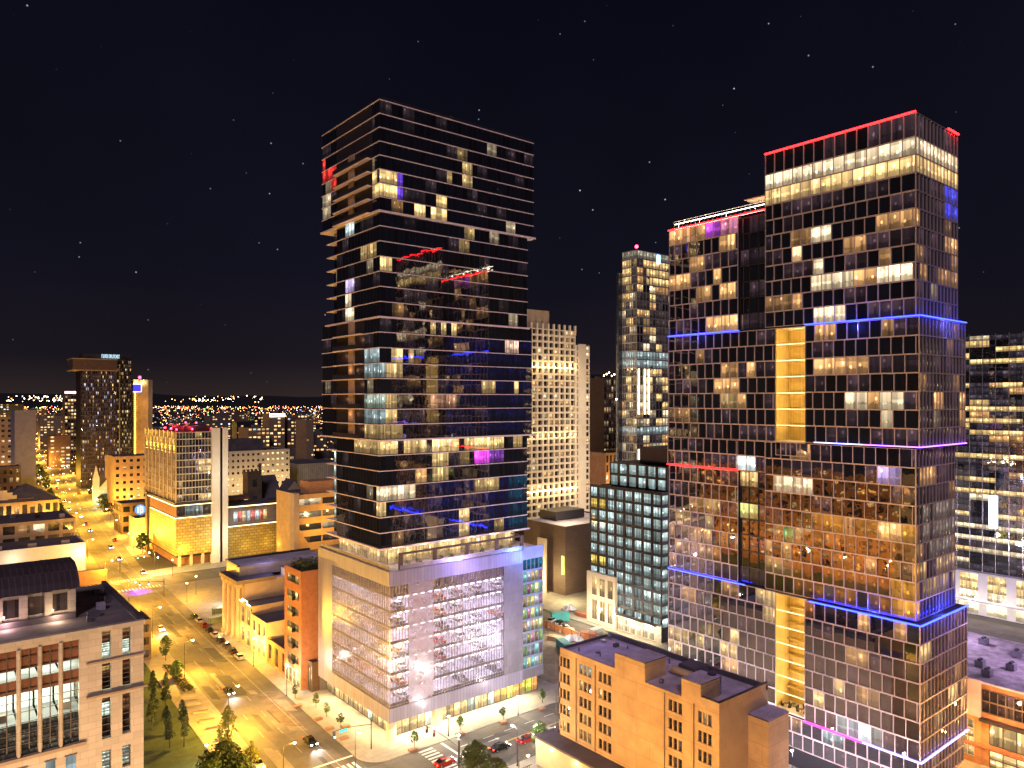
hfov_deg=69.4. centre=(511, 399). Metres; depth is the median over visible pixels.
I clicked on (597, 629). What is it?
site material
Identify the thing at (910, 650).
window
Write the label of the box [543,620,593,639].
site barrier
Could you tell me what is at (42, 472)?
street tree
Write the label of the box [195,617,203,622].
car
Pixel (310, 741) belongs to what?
car
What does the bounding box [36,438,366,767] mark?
avenue
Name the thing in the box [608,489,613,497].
window
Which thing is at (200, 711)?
bench
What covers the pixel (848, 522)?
window
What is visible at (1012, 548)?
window
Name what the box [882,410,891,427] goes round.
window
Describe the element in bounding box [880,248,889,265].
window
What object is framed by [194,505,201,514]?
window
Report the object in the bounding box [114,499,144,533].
corner brick block
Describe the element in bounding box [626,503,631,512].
window
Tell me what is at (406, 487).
window
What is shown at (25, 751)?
window
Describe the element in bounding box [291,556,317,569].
roof garden plants
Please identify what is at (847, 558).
window
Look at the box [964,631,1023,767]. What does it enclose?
retail block
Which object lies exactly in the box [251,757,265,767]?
car
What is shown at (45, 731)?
window
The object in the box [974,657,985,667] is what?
cooling unit
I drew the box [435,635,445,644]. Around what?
parked car
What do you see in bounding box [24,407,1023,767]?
ground
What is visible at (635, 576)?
window
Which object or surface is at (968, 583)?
window
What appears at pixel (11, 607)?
window
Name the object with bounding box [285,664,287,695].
street lamp
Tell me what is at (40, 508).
window
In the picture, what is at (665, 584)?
window
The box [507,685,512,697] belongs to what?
window
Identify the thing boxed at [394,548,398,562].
window
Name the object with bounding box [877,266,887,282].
window
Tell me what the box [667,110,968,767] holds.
led tower
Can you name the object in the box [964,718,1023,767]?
window frame
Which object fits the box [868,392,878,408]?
window
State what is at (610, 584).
window
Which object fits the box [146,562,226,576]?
hotel pavement
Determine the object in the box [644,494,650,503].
window
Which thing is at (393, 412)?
window
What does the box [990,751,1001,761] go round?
window
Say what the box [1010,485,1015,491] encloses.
window
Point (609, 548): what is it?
window
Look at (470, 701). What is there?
window
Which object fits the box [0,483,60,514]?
gabled hall
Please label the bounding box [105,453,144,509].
tan block
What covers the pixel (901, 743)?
window
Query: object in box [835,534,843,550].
window
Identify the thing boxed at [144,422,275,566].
hotel tower
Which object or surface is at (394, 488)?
window
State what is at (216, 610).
bus shelter
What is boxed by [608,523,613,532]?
window
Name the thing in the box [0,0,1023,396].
sky
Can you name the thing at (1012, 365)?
window
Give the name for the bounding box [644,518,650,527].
window
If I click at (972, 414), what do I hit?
window
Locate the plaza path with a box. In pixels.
[144,632,266,767]
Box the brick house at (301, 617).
[284,563,317,689]
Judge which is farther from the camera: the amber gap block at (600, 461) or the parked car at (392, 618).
the amber gap block at (600, 461)
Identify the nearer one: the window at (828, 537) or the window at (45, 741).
the window at (45, 741)
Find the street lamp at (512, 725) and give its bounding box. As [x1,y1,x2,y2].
[511,723,517,765]
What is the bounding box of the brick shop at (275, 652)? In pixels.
[267,636,284,673]
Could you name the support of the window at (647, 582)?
in the black frame office
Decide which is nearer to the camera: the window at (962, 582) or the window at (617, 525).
the window at (617, 525)
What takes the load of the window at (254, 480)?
in the stone church at (257, 484)
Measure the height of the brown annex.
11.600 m
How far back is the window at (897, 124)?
134.73 m
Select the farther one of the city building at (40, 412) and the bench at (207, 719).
the city building at (40, 412)
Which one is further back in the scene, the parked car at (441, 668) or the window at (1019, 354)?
the window at (1019, 354)
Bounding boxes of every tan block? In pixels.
[0,509,74,542]
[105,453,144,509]
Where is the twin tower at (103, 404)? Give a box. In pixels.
[67,354,130,487]
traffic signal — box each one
[333,717,371,748]
[425,726,459,764]
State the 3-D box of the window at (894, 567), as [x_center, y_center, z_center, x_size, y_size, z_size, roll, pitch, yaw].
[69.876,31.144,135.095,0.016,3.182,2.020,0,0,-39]
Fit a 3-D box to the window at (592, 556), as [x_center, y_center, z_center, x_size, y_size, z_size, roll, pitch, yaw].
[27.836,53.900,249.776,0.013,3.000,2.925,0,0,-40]
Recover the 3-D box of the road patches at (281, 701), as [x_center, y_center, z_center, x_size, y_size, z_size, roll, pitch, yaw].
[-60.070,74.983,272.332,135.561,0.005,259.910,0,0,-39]
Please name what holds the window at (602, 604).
in the black frame office
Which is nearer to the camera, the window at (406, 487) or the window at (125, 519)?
the window at (406, 487)
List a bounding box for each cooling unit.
[707,671,720,693]
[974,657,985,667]
[978,636,988,645]
[981,666,992,677]
[1006,660,1016,671]
[1011,648,1021,658]
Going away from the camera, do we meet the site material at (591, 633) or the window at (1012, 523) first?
the site material at (591, 633)
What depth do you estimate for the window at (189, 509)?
332.97 m
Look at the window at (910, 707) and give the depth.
131.71 m
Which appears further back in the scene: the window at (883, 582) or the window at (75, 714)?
the window at (883, 582)
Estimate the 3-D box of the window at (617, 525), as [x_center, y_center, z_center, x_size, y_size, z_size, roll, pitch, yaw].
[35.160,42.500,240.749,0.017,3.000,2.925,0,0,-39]
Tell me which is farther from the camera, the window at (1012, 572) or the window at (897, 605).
the window at (1012, 572)
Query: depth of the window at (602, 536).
246.84 m
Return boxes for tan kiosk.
[78,566,106,585]
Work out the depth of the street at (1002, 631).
239.92 m
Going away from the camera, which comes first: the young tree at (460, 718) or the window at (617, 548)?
the young tree at (460, 718)
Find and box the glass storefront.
[308,658,319,691]
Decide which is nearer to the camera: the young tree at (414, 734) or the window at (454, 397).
the young tree at (414, 734)
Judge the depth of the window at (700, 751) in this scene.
125.68 m
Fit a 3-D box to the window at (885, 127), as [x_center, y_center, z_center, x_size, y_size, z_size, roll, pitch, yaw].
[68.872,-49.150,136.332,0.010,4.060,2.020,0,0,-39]
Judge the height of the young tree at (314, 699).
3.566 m
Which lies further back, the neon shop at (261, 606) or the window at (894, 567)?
the neon shop at (261, 606)
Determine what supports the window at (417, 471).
in the glass tower at (427, 221)
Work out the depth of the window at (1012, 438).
248.47 m
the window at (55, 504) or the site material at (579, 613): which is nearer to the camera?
the site material at (579, 613)
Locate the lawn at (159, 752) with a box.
[144,663,219,767]
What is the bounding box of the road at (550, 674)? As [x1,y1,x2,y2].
[537,627,575,683]
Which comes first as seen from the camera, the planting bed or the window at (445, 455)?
the window at (445, 455)
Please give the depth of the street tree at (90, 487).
569.03 m
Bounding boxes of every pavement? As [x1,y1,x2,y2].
[61,467,150,556]
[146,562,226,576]
[164,577,564,761]
[507,755,990,767]
[543,590,667,650]
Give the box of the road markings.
[60,488,558,767]
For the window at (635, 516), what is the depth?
234.82 m
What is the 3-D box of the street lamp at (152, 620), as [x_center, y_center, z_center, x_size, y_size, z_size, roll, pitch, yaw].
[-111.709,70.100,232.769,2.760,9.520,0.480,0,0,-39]
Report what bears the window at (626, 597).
in the black frame office
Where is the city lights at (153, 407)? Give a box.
[8,395,331,503]
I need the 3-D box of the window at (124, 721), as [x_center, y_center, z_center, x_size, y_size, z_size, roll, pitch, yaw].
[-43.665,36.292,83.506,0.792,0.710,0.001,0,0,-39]
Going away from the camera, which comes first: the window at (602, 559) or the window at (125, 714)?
the window at (125, 714)
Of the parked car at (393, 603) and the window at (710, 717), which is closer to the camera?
the window at (710, 717)
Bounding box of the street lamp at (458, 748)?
[457,733,459,767]
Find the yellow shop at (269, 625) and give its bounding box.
[251,610,284,660]
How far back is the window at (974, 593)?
257.62 m
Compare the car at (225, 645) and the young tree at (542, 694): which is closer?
the young tree at (542, 694)
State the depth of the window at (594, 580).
247.57 m
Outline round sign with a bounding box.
[135,504,144,517]
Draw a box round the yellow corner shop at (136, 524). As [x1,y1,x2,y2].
[129,515,144,547]
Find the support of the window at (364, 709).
in the glass tower at (427, 221)
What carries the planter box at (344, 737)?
on the pavement at (202, 598)
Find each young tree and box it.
[291,684,297,693]
[312,693,319,703]
[323,702,330,716]
[336,712,344,722]
[410,731,418,746]
[456,715,463,730]
[499,706,506,715]
[539,688,545,702]
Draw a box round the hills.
[0,393,322,407]
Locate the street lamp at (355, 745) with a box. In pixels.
[355,730,360,767]
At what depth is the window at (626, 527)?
237.56 m
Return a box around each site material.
[546,634,563,640]
[551,611,568,620]
[556,637,571,648]
[561,602,576,611]
[565,634,583,641]
[575,610,586,617]
[581,630,596,636]
[587,626,603,632]
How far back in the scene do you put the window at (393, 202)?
168.95 m
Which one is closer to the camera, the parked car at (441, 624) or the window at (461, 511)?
the parked car at (441, 624)
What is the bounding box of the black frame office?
[587,445,671,642]
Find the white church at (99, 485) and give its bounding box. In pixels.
[91,467,106,506]
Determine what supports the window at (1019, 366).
in the mirror glass office
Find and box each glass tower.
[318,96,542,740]
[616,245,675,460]
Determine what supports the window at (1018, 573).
in the mirror glass office
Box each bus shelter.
[208,614,221,625]
[212,606,221,615]
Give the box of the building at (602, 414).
[590,372,615,450]
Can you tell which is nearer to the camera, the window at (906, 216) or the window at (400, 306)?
the window at (906, 216)
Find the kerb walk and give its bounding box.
[36,461,98,569]
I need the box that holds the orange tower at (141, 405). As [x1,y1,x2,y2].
[131,376,152,453]
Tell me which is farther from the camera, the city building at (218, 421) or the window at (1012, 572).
the city building at (218, 421)
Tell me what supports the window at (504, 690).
in the glass tower at (427, 221)
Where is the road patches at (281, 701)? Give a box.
[98,563,558,767]
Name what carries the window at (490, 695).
in the glass tower at (427, 221)
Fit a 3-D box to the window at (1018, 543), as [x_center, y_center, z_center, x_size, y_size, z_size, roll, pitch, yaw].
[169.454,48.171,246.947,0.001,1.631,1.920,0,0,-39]
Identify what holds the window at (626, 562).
in the black frame office
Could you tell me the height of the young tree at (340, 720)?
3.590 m
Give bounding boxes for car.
[156,625,164,631]
[190,613,198,618]
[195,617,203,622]
[199,622,208,627]
[205,626,213,632]
[210,631,219,637]
[215,636,225,642]
[221,642,231,648]
[223,686,234,695]
[227,647,237,653]
[234,653,244,660]
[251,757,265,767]
[303,735,317,746]
[390,600,404,608]
[390,615,404,623]
[390,645,404,654]
[390,675,406,684]
[391,660,407,669]
[392,690,407,699]
[433,756,455,767]
[435,592,445,600]
[435,607,445,614]
[435,620,448,628]
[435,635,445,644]
[435,650,445,658]
[435,664,448,672]
[450,588,464,596]
[450,603,464,610]
[450,617,464,624]
[452,631,466,638]
[452,673,467,682]
[467,627,482,634]
[469,585,483,592]
[469,613,483,620]
[469,640,485,648]
[469,654,483,662]
[485,623,500,630]
[485,664,500,672]
[487,581,502,588]
[487,608,502,616]
[489,741,510,752]
[518,734,535,744]
[547,617,555,622]
[555,619,564,624]
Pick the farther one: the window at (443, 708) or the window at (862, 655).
the window at (443, 708)
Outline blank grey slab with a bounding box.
[11,410,35,486]
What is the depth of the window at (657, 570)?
228.68 m
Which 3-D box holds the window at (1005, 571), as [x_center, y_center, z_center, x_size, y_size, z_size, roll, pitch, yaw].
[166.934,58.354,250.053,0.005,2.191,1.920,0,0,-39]
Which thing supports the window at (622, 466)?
in the black frame office
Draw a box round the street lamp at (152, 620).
[152,606,161,637]
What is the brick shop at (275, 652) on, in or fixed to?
on the ground at (154, 561)
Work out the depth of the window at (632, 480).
240.54 m
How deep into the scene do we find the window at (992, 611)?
252.30 m
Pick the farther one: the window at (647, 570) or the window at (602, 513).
the window at (602, 513)
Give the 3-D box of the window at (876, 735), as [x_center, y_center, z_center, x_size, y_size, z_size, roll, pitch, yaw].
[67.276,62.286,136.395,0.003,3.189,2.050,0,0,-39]
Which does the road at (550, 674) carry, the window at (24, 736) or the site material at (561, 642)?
the site material at (561, 642)
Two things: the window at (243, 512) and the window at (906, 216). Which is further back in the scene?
the window at (243, 512)
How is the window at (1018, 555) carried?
in the mirror glass office
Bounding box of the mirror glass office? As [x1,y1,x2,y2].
[955,332,1023,623]
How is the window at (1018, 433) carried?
in the mirror glass office
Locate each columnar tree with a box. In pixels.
[146,695,156,728]
[147,670,157,690]
[149,687,158,709]
[160,672,171,705]
[162,705,172,729]
[164,711,175,747]
[178,699,188,725]
[180,706,189,746]
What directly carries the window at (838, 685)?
in the led tower at (817, 388)
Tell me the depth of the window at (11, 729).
76.49 m
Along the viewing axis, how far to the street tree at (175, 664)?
197.15 m
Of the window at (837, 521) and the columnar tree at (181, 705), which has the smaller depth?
the window at (837, 521)
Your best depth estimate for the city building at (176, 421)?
2082.21 m
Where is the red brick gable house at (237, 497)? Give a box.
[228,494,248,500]
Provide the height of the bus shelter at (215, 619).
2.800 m
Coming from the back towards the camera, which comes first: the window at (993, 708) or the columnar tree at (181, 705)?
the columnar tree at (181, 705)
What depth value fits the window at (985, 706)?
151.11 m
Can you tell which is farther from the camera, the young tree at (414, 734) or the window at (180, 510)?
the window at (180, 510)
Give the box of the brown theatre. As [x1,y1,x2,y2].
[524,506,589,595]
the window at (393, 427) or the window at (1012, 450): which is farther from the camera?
the window at (1012, 450)
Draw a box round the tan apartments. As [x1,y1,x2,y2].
[0,417,10,465]
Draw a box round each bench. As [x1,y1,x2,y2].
[182,696,196,699]
[186,701,201,705]
[193,709,207,713]
[199,717,214,722]
[205,725,218,729]
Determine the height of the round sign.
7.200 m
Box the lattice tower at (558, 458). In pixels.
[515,309,589,540]
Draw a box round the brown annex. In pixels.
[140,610,150,659]
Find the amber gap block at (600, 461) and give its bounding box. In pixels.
[590,449,615,483]
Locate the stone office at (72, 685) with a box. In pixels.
[0,557,147,767]
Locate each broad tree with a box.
[194,740,247,767]
[200,759,223,767]
[227,752,253,767]
[458,739,491,767]
[481,756,508,767]
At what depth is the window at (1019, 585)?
247.14 m
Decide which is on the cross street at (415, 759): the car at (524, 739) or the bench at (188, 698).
the car at (524, 739)
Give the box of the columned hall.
[219,548,317,641]
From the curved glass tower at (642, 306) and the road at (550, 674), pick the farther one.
the curved glass tower at (642, 306)
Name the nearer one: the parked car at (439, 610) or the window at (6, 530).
the parked car at (439, 610)
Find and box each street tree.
[37,470,48,480]
[42,477,52,488]
[59,503,65,510]
[87,484,91,493]
[97,494,107,504]
[100,500,113,514]
[135,532,151,552]
[159,635,172,659]
[170,660,183,677]
[216,705,238,741]
[243,740,259,767]
[531,721,548,743]
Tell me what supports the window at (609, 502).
in the black frame office
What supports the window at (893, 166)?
in the led tower at (817, 388)
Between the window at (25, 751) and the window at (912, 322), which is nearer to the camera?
the window at (25, 751)
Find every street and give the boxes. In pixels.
[77,567,226,591]
[369,701,558,767]
[543,611,607,636]
[967,617,1023,643]
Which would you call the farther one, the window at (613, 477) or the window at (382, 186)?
the window at (613, 477)
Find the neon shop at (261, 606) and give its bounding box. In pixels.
[239,594,284,649]
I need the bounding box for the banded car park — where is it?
[276,478,338,551]
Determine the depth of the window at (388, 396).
168.13 m
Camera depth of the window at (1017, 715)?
146.61 m
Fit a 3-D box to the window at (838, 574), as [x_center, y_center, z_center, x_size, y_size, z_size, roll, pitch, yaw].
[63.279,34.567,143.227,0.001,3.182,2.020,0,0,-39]
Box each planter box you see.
[314,716,322,720]
[325,726,333,730]
[339,735,348,740]
[341,723,349,727]
[408,747,417,752]
[499,719,507,723]
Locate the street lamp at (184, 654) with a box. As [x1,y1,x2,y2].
[184,639,194,674]
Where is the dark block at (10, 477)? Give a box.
[0,464,20,490]
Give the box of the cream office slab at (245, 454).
[228,438,289,495]
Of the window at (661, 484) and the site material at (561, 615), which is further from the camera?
the site material at (561, 615)
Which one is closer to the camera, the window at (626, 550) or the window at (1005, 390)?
the window at (626, 550)
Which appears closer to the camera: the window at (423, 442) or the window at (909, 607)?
the window at (909, 607)
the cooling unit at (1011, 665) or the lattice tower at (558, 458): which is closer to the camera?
the cooling unit at (1011, 665)
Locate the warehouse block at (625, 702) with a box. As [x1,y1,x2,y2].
[558,632,788,767]
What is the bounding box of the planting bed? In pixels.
[162,664,195,691]
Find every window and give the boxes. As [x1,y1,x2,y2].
[3,526,14,534]
[3,599,18,618]
[6,506,10,514]
[7,726,15,732]
[7,731,15,737]
[7,737,15,742]
[7,742,15,746]
[7,747,15,752]
[7,752,15,757]
[14,507,18,513]
[18,525,29,532]
[21,723,28,728]
[21,733,28,739]
[21,744,28,749]
[21,749,28,754]
[22,504,26,513]
[28,596,42,615]
[30,506,34,512]
[30,721,36,726]
[30,732,36,737]
[30,742,36,747]
[33,524,44,531]
[38,503,42,511]
[42,718,49,724]
[42,728,49,734]
[42,733,49,738]
[42,738,49,744]
[42,743,49,748]
[48,522,58,530]
[51,727,57,731]
[51,736,57,741]
[51,741,57,746]
[53,502,57,510]
[53,592,66,611]
[63,522,72,529]
[63,714,69,719]
[63,724,69,728]
[63,734,69,738]
[63,738,69,743]
[71,712,77,717]
[71,722,77,727]
[71,736,77,741]
[102,702,108,708]
[102,708,108,715]
[102,715,108,722]
[102,722,108,729]
[102,728,108,735]
[122,697,128,704]
[122,704,128,710]
[122,710,128,717]
[122,717,128,724]
[122,723,128,730]
[123,506,129,511]
[123,516,128,521]
[123,526,128,531]
[144,624,148,631]
[144,637,148,644]
[144,649,148,657]
[177,506,184,516]
[186,506,193,515]
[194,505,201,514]
[203,504,210,513]
[234,512,237,521]
[238,511,241,521]
[242,511,245,520]
[246,510,249,520]
[247,609,249,624]
[247,630,249,645]
[251,510,254,519]
[253,479,256,486]
[255,510,258,519]
[259,509,262,518]
[263,509,266,518]
[276,649,277,666]
[282,653,283,671]
[289,667,291,679]
[293,672,295,683]
[297,672,299,687]
[299,498,320,505]
[299,510,320,517]
[299,523,320,530]
[304,535,320,542]
[322,496,333,503]
[322,509,333,515]
[322,521,333,527]
[322,534,338,540]
[349,697,352,706]
[353,700,356,708]
[358,703,361,712]
[363,706,366,715]
[373,713,376,722]
[378,717,381,726]
[380,169,384,182]
[380,183,384,195]
[380,256,385,270]
[380,363,384,376]
[380,394,384,407]
[380,410,384,423]
[380,425,384,438]
[380,442,385,454]
[380,487,385,500]
[380,502,385,516]
[386,171,390,183]
[386,185,390,197]
[386,257,391,270]
[386,364,390,377]
[386,394,390,407]
[386,410,390,423]
[386,425,390,438]
[386,441,391,453]
[386,486,391,500]
[388,549,393,563]
[391,172,396,184]
[391,186,396,198]
[391,199,396,211]
[391,348,396,361]
[391,364,396,377]
[391,394,396,407]
[391,410,396,423]
[391,425,396,438]
[392,303,397,316]
[392,441,397,453]
[392,486,397,499]
[392,532,397,545]
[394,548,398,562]
[396,720,401,734]
[397,173,402,185]
[397,187,402,199]
[397,200,402,212]
[397,349,402,362]
[397,364,402,377]
[397,425,402,438]
[398,304,403,316]
[398,485,403,499]
[398,531,403,544]
[402,718,408,732]
[404,441,409,453]
[404,485,409,498]
[409,349,413,362]
[410,440,414,452]
[410,485,414,497]
[410,715,416,729]
[415,440,420,452]
[415,469,420,482]
[418,713,424,726]
[421,440,426,452]
[421,469,426,481]
[425,711,430,724]
[430,322,435,334]
[430,395,435,407]
[432,439,437,451]
[432,453,437,466]
[432,468,437,481]
[436,395,440,407]
[438,439,442,451]
[438,453,442,465]
[438,468,442,480]
[441,323,445,334]
[441,395,445,407]
[442,706,445,719]
[443,439,447,450]
[443,453,447,465]
[443,467,447,480]
[446,395,450,407]
[447,704,453,717]
[449,439,453,450]
[452,395,456,407]
[454,439,458,450]
[454,702,459,715]
[459,452,463,464]
[459,509,463,521]
[459,523,463,536]
[461,700,466,712]
[468,698,473,710]
[475,695,480,708]
[481,694,486,706]
[488,691,493,704]
[495,689,499,701]
[501,687,506,699]
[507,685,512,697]
[513,683,518,695]
[520,680,524,693]
[526,678,530,691]
[532,676,536,689]
[591,487,596,495]
[591,554,596,563]
[592,577,596,594]
[592,599,596,619]
[600,488,604,496]
[600,499,604,508]
[600,511,604,519]
[600,522,604,530]
[600,533,604,542]
[600,545,604,553]
[600,556,604,565]
[600,579,604,597]
[600,601,604,621]
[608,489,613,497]
[608,500,613,509]
[608,512,613,521]
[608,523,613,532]
[608,535,613,544]
[608,546,613,555]
[608,558,613,567]
[608,581,612,599]
[608,604,612,624]
[611,463,616,472]
[611,475,616,484]
[617,490,622,499]
[617,502,622,510]
[617,513,622,522]
[617,525,622,534]
[617,537,622,546]
[617,548,622,557]
[617,560,622,569]
[617,572,622,581]
[617,583,622,593]
[617,595,622,604]
[618,617,622,629]
[620,464,625,473]
[620,476,625,485]
[624,619,628,631]
[626,491,631,500]
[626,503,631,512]
[626,515,631,524]
[626,527,631,536]
[626,538,631,547]
[626,550,631,559]
[626,562,631,571]
[626,574,631,583]
[626,586,631,595]
[626,597,631,607]
[629,465,635,474]
[629,477,635,486]
[630,621,634,633]
[635,492,640,501]
[635,504,640,513]
[635,516,640,525]
[635,528,640,537]
[635,541,640,549]
[635,552,640,561]
[635,564,640,573]
[635,576,640,585]
[635,588,640,597]
[635,600,640,609]
[636,622,641,635]
[639,466,644,475]
[639,478,644,487]
[643,625,647,637]
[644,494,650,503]
[644,506,650,515]
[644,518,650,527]
[644,530,650,539]
[644,542,650,551]
[644,554,650,564]
[644,566,650,576]
[644,578,650,588]
[644,590,650,600]
[644,602,650,612]
[644,615,650,621]
[648,467,654,476]
[648,479,654,488]
[649,626,653,639]
[654,495,659,504]
[654,507,659,516]
[654,519,659,529]
[654,532,659,541]
[654,544,659,553]
[654,556,659,566]
[654,568,659,578]
[654,581,659,590]
[654,593,659,603]
[654,605,659,615]
[654,618,659,626]
[655,627,660,641]
[658,468,664,477]
[658,480,664,489]
[662,532,667,541]
[662,581,667,590]
[679,740,681,750]
[699,730,701,740]
[699,749,701,760]
[704,732,706,743]
[709,715,711,725]
[709,734,711,745]
[814,690,823,708]
[824,532,833,549]
[833,516,842,532]
[833,551,841,568]
[834,569,842,586]
[834,679,843,697]
[835,133,844,155]
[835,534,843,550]
[835,587,844,604]
[836,358,844,373]
[837,715,846,734]
[843,553,852,570]
[844,517,853,534]
[845,393,854,408]
[845,571,854,588]
[846,130,855,152]
[846,357,856,373]
[846,536,855,552]
[846,589,855,606]
[846,646,856,665]
[848,719,857,738]
[853,168,863,184]
[854,269,863,285]
[854,555,863,572]
[855,235,864,251]
[855,519,864,536]
[856,150,865,167]
[856,573,865,590]
[857,127,866,149]
[857,392,866,408]
[857,686,866,704]
[858,357,867,372]
[858,650,867,668]
[859,613,868,631]
[860,723,869,742]
[865,165,874,181]
[866,268,875,284]
[866,557,875,574]
[867,147,877,164]
[867,520,876,537]
[867,575,876,593]
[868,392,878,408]
[868,539,878,556]
[868,689,878,708]
[869,123,878,146]
[869,594,878,611]
[871,727,881,746]
[876,162,886,179]
[877,214,886,230]
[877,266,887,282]
[878,466,887,483]
[878,522,888,539]
[879,144,889,161]
[879,577,888,595]
[880,120,890,143]
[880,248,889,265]
[880,392,890,408]
[880,596,890,614]
[882,319,892,335]
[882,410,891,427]
[888,159,898,176]
[889,212,898,228]
[889,264,899,281]
[889,560,899,578]
[890,467,900,484]
[890,523,900,541]
[891,141,901,158]
[891,580,901,598]
[892,117,902,140]
[892,392,902,408]
[892,542,902,560]
[892,598,902,617]
[895,622,905,640]
[896,736,906,755]
[900,156,910,174]
[901,209,911,226]
[901,263,911,279]
[902,173,914,191]
[902,227,914,244]
[902,468,914,486]
[902,525,914,543]
[903,137,914,155]
[903,191,914,208]
[903,280,914,297]
[903,487,914,505]
[903,582,914,600]
[904,113,914,137]
[904,544,914,562]
[904,601,914,619]
[905,643,915,662]
[905,700,916,720]
[906,354,917,371]
[906,411,917,427]
[906,662,918,682]
[907,317,917,334]
[907,373,917,390]
[907,624,918,643]
[907,720,918,740]
[908,682,918,701]
[908,740,918,760]
[959,600,977,613]
[960,572,965,579]
[960,580,965,588]
[960,588,965,596]
[966,573,971,580]
[966,581,971,589]
[966,589,971,597]
[968,718,973,727]
[968,727,973,736]
[968,745,973,754]
[970,341,975,347]
[970,400,975,405]
[970,411,975,417]
[970,493,975,499]
[972,574,977,581]
[972,582,977,590]
[972,590,977,598]
[976,341,981,346]
[976,400,981,405]
[976,412,981,417]
[976,494,981,499]
[982,690,988,700]
[982,701,988,712]
[983,340,988,346]
[983,400,988,405]
[983,412,988,417]
[983,494,988,500]
[987,605,1006,618]
[988,576,992,584]
[988,585,992,592]
[988,593,992,601]
[989,435,994,441]
[990,692,996,702]
[990,704,996,714]
[990,725,1001,747]
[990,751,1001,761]
[990,759,1001,767]
[994,577,999,585]
[994,586,999,594]
[994,594,999,602]
[996,436,1001,441]
[998,694,1004,705]
[998,706,1004,716]
[1000,578,1005,586]
[1000,587,1005,595]
[1000,595,1005,603]
[1003,339,1008,345]
[1003,364,1008,369]
[1003,388,1008,393]
[1003,400,1008,405]
[1003,436,1008,442]
[1003,484,1008,490]
[1003,508,1008,514]
[1003,568,1008,575]
[1004,730,1015,751]
[1004,756,1015,765]
[1006,696,1012,707]
[1006,708,1012,719]
[1010,339,1015,345]
[1010,351,1015,357]
[1010,363,1015,369]
[1010,375,1015,381]
[1010,388,1015,393]
[1010,400,1015,405]
[1010,412,1015,418]
[1010,424,1015,430]
[1010,436,1015,442]
[1010,448,1015,454]
[1010,460,1015,466]
[1010,472,1015,478]
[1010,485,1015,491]
[1010,497,1015,503]
[1010,509,1015,515]
[1010,521,1015,527]
[1010,533,1015,539]
[1010,545,1015,551]
[1010,557,1015,563]
[1010,569,1015,576]
[1014,699,1021,710]
[1014,710,1021,721]
[1016,339,1022,344]
[1016,346,1022,350]
[1016,351,1022,357]
[1016,358,1022,362]
[1016,363,1022,369]
[1016,375,1022,381]
[1016,382,1022,386]
[1016,388,1022,393]
[1016,400,1022,405]
[1016,407,1022,411]
[1016,412,1022,418]
[1016,419,1022,423]
[1016,424,1022,430]
[1016,431,1022,435]
[1016,436,1022,442]
[1016,449,1022,454]
[1016,455,1022,460]
[1016,461,1022,467]
[1016,473,1022,479]
[1016,485,1022,491]
[1016,492,1022,496]
[1016,497,1022,503]
[1016,509,1022,516]
[1016,516,1022,521]
[1016,522,1022,528]
[1016,529,1022,533]
[1016,534,1022,540]
[1016,541,1022,545]
[1016,546,1022,552]
[1016,553,1022,558]
[1016,558,1022,565]
[1016,570,1022,577]
[1016,581,1022,589]
[1016,590,1022,598]
[1016,598,1022,607]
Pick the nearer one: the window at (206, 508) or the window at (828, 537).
the window at (828, 537)
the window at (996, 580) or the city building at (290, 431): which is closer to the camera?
the window at (996, 580)
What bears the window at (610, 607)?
in the black frame office
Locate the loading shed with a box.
[534,726,624,767]
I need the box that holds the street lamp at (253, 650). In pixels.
[252,637,254,665]
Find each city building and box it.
[0,404,23,416]
[24,408,45,435]
[37,414,61,449]
[47,433,69,468]
[153,412,159,425]
[168,417,181,425]
[177,414,186,417]
[179,410,188,415]
[189,421,209,424]
[204,414,229,438]
[221,411,243,438]
[232,419,253,437]
[236,411,248,415]
[238,425,269,447]
[248,414,261,426]
[262,411,284,447]
[285,415,297,448]
[289,447,328,458]
[292,412,306,419]
[296,419,313,459]
[303,413,315,417]
[311,418,319,423]
[314,424,322,430]
[314,429,325,446]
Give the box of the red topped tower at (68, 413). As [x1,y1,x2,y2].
[62,391,75,460]
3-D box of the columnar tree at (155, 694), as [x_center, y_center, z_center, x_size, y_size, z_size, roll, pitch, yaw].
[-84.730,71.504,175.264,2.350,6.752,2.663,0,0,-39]
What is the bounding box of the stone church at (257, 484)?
[243,463,299,500]
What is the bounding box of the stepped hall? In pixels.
[0,490,16,499]
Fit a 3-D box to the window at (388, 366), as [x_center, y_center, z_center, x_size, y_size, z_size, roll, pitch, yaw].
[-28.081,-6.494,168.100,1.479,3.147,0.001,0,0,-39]
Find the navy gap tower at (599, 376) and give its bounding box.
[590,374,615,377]
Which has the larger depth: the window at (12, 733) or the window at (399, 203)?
the window at (399, 203)
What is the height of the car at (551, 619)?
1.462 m
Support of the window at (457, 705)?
in the glass tower at (427, 221)
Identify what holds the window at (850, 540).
in the led tower at (817, 388)
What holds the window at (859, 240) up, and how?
in the led tower at (817, 388)
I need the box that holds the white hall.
[0,534,85,570]
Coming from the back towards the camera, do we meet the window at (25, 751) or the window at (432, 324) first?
the window at (432, 324)
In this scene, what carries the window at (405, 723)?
in the glass tower at (427, 221)
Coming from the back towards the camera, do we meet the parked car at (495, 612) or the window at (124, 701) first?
the parked car at (495, 612)
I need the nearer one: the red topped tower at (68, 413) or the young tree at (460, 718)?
the young tree at (460, 718)
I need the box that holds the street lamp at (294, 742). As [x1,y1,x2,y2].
[283,740,296,767]

